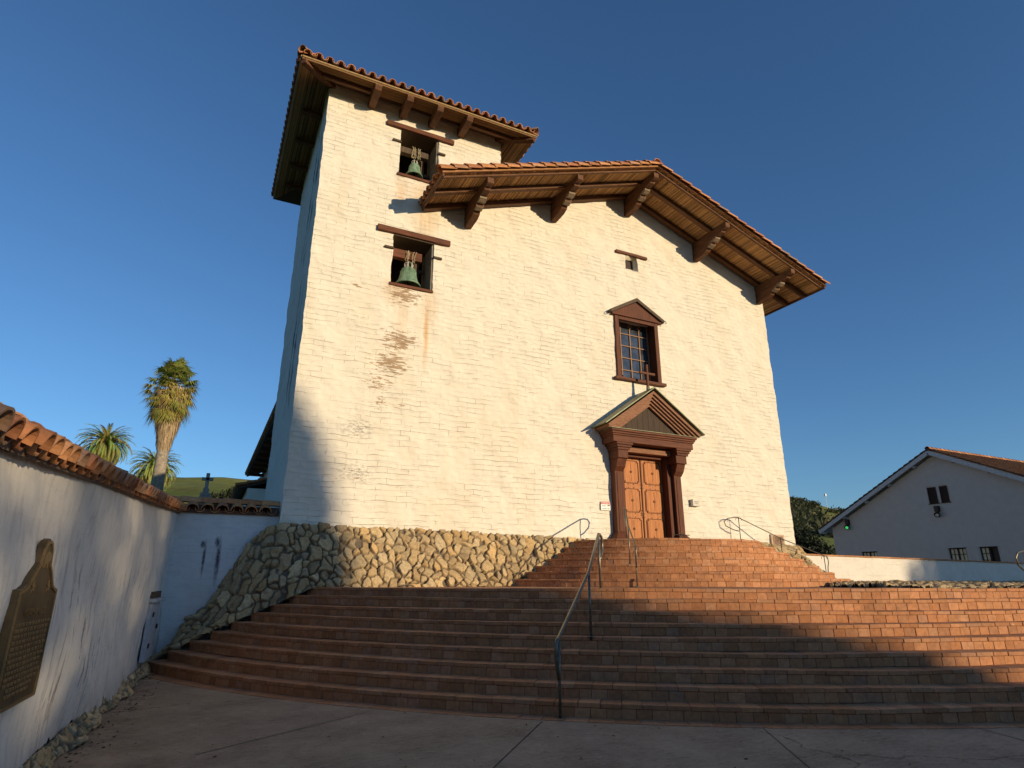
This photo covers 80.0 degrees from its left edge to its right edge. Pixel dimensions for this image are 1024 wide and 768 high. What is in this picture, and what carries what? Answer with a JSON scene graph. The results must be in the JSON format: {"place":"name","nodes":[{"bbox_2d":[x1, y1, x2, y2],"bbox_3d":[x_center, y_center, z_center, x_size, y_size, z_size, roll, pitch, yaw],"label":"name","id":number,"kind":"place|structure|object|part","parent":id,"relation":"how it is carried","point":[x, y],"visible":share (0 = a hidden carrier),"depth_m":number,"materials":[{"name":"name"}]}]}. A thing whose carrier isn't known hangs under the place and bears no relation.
{"place":"outdoors","nodes":[
{"label":"outdoors","id":0,"kind":"place"},
{"bbox_2d":[163,477,836,549],"bbox_3d":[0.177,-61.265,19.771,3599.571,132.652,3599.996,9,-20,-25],"label":"hills","id":1,"kind":"structure","parent":0,"point":[188,486],"depth_m":499.96,"materials":[{"name":"green plant"}]},
{"bbox_2d":[210,483,235,504],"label":"oak tree","id":2,"kind":"object","parent":1,"relation":"on","point":[222,494],"visible":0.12,"depth_m":192.31,"materials":[{"name":"green plant"}]},
{"bbox_2d":[790,496,844,537],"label":"oak woodland","id":3,"kind":"object","parent":1,"relation":"on","point":[816,518],"visible":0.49,"depth_m":414.48,"materials":[{"name":"green plant"}]},
{"bbox_2d":[0,0,1023,509],"label":"sky","id":4,"kind":"structure","parent":0,"point":[878,144],"materials":[{"name":"blue"}]},
{"bbox_2d":[37,677,1023,767],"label":"plaza pavement","id":5,"kind":"structure","parent":0,"point":[180,726],"depth_m":6.51,"materials":[{"name":"concrete"}]},
{"bbox_2d":[0,402,187,767],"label":"garden wall","id":6,"kind":"structure","parent":5,"relation":"on","point":[106,527],"depth_m":6.10,"materials":[{"name":"white paint"}]},
{"bbox_2d":[0,538,57,713],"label":"bronze plaque","id":7,"kind":"object","parent":6,"relation":"attached to","point":[25,627],"visible":1,"depth_m":4.60,"materials":[{"name":"brown metal"}]},
{"bbox_2d":[139,591,164,662],"bbox_3d":[-6.627,4.444,11.268,0.140,1.170,1.252,7,-19,-22],"label":"utility cabinet","id":8,"kind":"object","parent":6,"relation":"attached to","point":[151,625],"visible":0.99,"depth_m":10.90,"materials":[{"name":"grey metal"}]},
{"bbox_3d":[-6.599,4.540,11.222,0.040,0.920,0.902,7,-19,-22],"label":"door","id":9,"kind":"part","parent":8,"relation":"part of","materials":[{"name":"white paint"}]},
{"bbox_2d":[140,495,279,664],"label":"link wall","id":10,"kind":"structure","parent":5,"relation":"on","point":[210,540],"depth_m":13.38,"materials":[{"name":"paint"}]},
{"bbox_2d":[150,522,592,659],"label":"rubble wall","id":11,"kind":"structure","parent":5,"relation":"on","point":[277,563],"depth_m":13.97,"materials":[{"name":"stone"}]},
{"bbox_2d":[145,672,1023,728],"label":"brick apron","id":12,"kind":"object","parent":5,"relation":"on","point":[993,725],"visible":0.77,"depth_m":7.50,"materials":[{"name":"brick"}]},
{"bbox_2d":[148,587,1023,723],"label":"staircase","id":13,"kind":"structure","parent":5,"relation":"on","point":[860,655],"depth_m":9.19,"materials":[{"name":"brick"}]},
{"bbox_2d":[554,533,603,718],"bbox_3d":[1.164,3.478,9.377,0.221,2.513,3.431,-6,-19,18],"label":"handrail","id":14,"kind":"object","parent":13,"relation":"on","point":[557,653],"visible":0.96,"depth_m":8.87,"materials":[{"name":"metal"}]},
{"bbox_2d":[830,580,1023,588],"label":"rubble border","id":15,"kind":"object","parent":13,"relation":"on","point":[932,584],"visible":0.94,"depth_m":12.84,"materials":[{"name":"stone"}]},
{"bbox_2d":[1015,550,1023,570],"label":"handrail","id":16,"kind":"object","parent":13,"relation":"on","point":[1016,559],"visible":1,"depth_m":12.05,"materials":[{"name":"metal"}]},
{"label":"ground","id":17,"kind":"structure","parent":0,"visible":0},
{"bbox_2d":[74,423,135,464],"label":"date palm","id":18,"kind":"object","parent":17,"relation":"on","point":[105,447],"visible":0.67,"depth_m":66.71,"materials":[{"name":"green plant"}]},
{"bbox_2d":[128,447,183,488],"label":"date palm","id":19,"kind":"object","parent":17,"relation":"on","point":[144,472],"visible":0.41,"depth_m":72.01,"materials":[{"name":"green plant"}]},
{"bbox_2d":[139,356,201,490],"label":"fan palm","id":20,"kind":"object","parent":17,"relation":"on","point":[169,412],"visible":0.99,"depth_m":44.07,"materials":[{"name":"green plant"}]},
{"bbox_2d":[199,473,213,503],"bbox_3d":[-9.820,5.241,18.994,0.540,4.940,0.540,9,-20,-25],"label":"cross monument","id":21,"kind":"object","parent":17,"relation":"on","point":[205,492],"visible":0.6,"depth_m":19.56,"materials":[{"name":"grey stone"}]},
{"bbox_2d":[228,44,829,611],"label":"mission church","id":22,"kind":"structure","parent":17,"relation":"on","point":[558,348],"depth_m":18.14,"materials":[{"name":"beige paint"}]},
{"bbox_2d":[395,251,419,287],"bbox_3d":[-2.953,-3.232,17.414,0.720,1.106,0.720,9,-20,-25],"label":"bell","id":23,"kind":"object","parent":22,"relation":"hanging from","point":[408,275],"visible":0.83,"depth_m":17.22,"materials":[{"name":"green metal"}]},
{"bbox_2d":[406,146,422,178],"bbox_3d":[-2.953,-6.654,18.514,0.520,1.016,0.520,9,-20,-25],"label":"bell","id":24,"kind":"object","parent":22,"relation":"hanging from","point":[414,169],"visible":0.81,"depth_m":18.40,"materials":[{"name":"green metal"}]},
{"bbox_2d":[601,501,610,510],"bbox_3d":[2.725,3.547,17.759,0.330,0.250,0.019,9,-20,-25],"label":"warning sign","id":25,"kind":"object","parent":22,"relation":"attached to","point":[605,505],"visible":1,"depth_m":17.75,"materials":[{"name":"white"}]},
{"bbox_2d":[624,458,643,537],"bbox_3d":[3.628,3.515,18.494,0.760,2.580,0.100,9,-20,-25],"label":"door leaf","id":26,"kind":"structure","parent":22,"relation":"in","point":[633,495],"depth_m":18.52,"materials":[{"name":"brown wood"}]},
{"bbox_2d":[608,298,666,386],"bbox_3d":[4.070,-1.397,20.200,2.342,2.957,0.572,9,-20,-25],"label":"window","id":27,"kind":"structure","parent":22,"relation":"in","point":[636,347],"depth_m":20.34,"materials":[{"name":"red wood"}]},
{"bbox_2d":[591,364,704,538],"bbox_3d":[4.167,2.079,18.731,3.760,5.520,1.100,9,-20,-25],"label":"doorway","id":28,"kind":"structure","parent":22,"relation":"in","point":[648,426],"depth_m":18.71,"materials":[{"name":"red wood"}]},
{"bbox_2d":[641,459,665,537],"bbox_3d":[4.366,3.626,18.839,0.835,2.580,0.100,9,-20,-25],"label":"door leaf","id":29,"kind":"structure","parent":22,"relation":"in","point":[654,515],"depth_m":18.84,"materials":[{"name":"brown wood"}]},
{"bbox_2d":[690,499,699,506],"bbox_3d":[5.778,3.746,19.230,0.300,0.210,0.119,9,-20,-25],"label":"notice box","id":30,"kind":"object","parent":22,"relation":"attached to","point":[695,502],"visible":1,"depth_m":19.18,"materials":[{"name":"grey"}]},
{"bbox_2d":[769,534,784,544],"bbox_3d":[8.873,5.234,20.378,0.620,0.400,0.092,9,-20,-25],"label":"sign","id":31,"kind":"object","parent":22,"relation":"attached to","point":[774,540],"depth_m":20.31,"materials":[{"name":"stone"}]},
{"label":"terrace","id":32,"kind":"structure","parent":0,"visible":0},
{"bbox_2d":[372,586,845,588],"bbox_3d":[5.339,5.635,17.039,25.059,0.001,13.406,0,-18,-1],"label":"landing","id":33,"kind":"object","parent":32,"relation":"on","point":[605,587],"visible":0.06,"depth_m":13.18,"materials":[{"name":"brick"}]},
{"bbox_2d":[514,538,850,587],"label":"staircase","id":34,"kind":"structure","parent":33,"relation":"on","point":[695,563],"depth_m":14.39,"materials":[{"name":"brick"}]},
{"bbox_2d":[624,506,638,586],"bbox_3d":[2.866,3.907,14.971,0.162,2.098,3.263,-2,-18,6],"label":"handrail","id":35,"kind":"object","parent":34,"relation":"on","point":[627,524],"visible":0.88,"depth_m":14.26,"materials":[{"name":"metal"}]},
{"bbox_2d":[742,539,836,578],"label":"rubble wall","id":36,"kind":"structure","parent":33,"relation":"on","point":[795,551],"depth_m":19.82,"materials":[{"name":"stone"}]},
{"bbox_2d":[724,517,828,571],"bbox_3d":[8.510,5.359,19.500,3.616,2.124,0.103,4,-18,-12],"label":"handrail","id":37,"kind":"object","parent":36,"relation":"on","point":[778,538],"visible":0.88,"depth_m":19.61,"materials":[{"name":"metal"}]},
{"bbox_2d":[794,519,835,554],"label":"dark evergreen","id":38,"kind":"object","parent":32,"relation":"on","point":[802,540],"visible":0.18,"depth_m":67.44,"materials":[{"name":"green plant"}]},
{"bbox_2d":[824,550,835,554],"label":"leafy shrub","id":39,"kind":"object","parent":32,"relation":"on","point":[831,553],"visible":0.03,"depth_m":63.69,"materials":[{"name":"green plant"}]},
{"bbox_2d":[805,554,1023,581],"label":"wall","id":40,"kind":"structure","parent":32,"relation":"on","point":[864,568],"depth_m":24.08,"materials":[{"name":"white paint"}]},
{"bbox_2d":[818,446,1023,561],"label":"gabled house","id":41,"kind":"structure","parent":32,"relation":"on","point":[978,499],"depth_m":36.53,"materials":[{"name":"grey paint"}]},
{"bbox_2d":[844,519,849,529],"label":"flood light","id":42,"kind":"object","parent":41,"relation":"attached to","point":[847,524],"visible":1,"depth_m":41.33,"materials":[{"name":"metal"}]},
{"bbox_2d":[860,550,877,556],"bbox_3d":[23.419,11.627,39.756,0.165,1.480,1.210,9,-20,-25],"label":"window","id":43,"kind":"structure","parent":41,"relation":"in","point":[865,553],"depth_m":39.94,"materials":[{"name":"brown"}]},
{"bbox_2d":[933,506,940,516],"bbox_3d":[25.332,7.597,36.345,0.404,0.673,0.331,9,-20,-25],"label":"flood light","id":44,"kind":"object","parent":41,"relation":"attached to","point":[936,511],"visible":1,"depth_m":36.33,"materials":[{"name":"metal"}]},
{"bbox_2d":[946,546,967,559],"bbox_3d":[25.796,10.144,35.140,0.165,1.480,1.110,9,-20,-25],"label":"window","id":45,"kind":"structure","parent":41,"relation":"in","point":[956,553],"depth_m":35.29,"materials":[{"name":"brown"}]},
{"bbox_2d":[977,545,1000,561],"bbox_3d":[26.553,9.701,33.760,0.250,1.480,1.080,9,-20,-25],"label":"window","id":46,"kind":"structure","parent":41,"relation":"in","point":[988,553],"depth_m":33.88,"materials":[{"name":"brown"}]}
]}

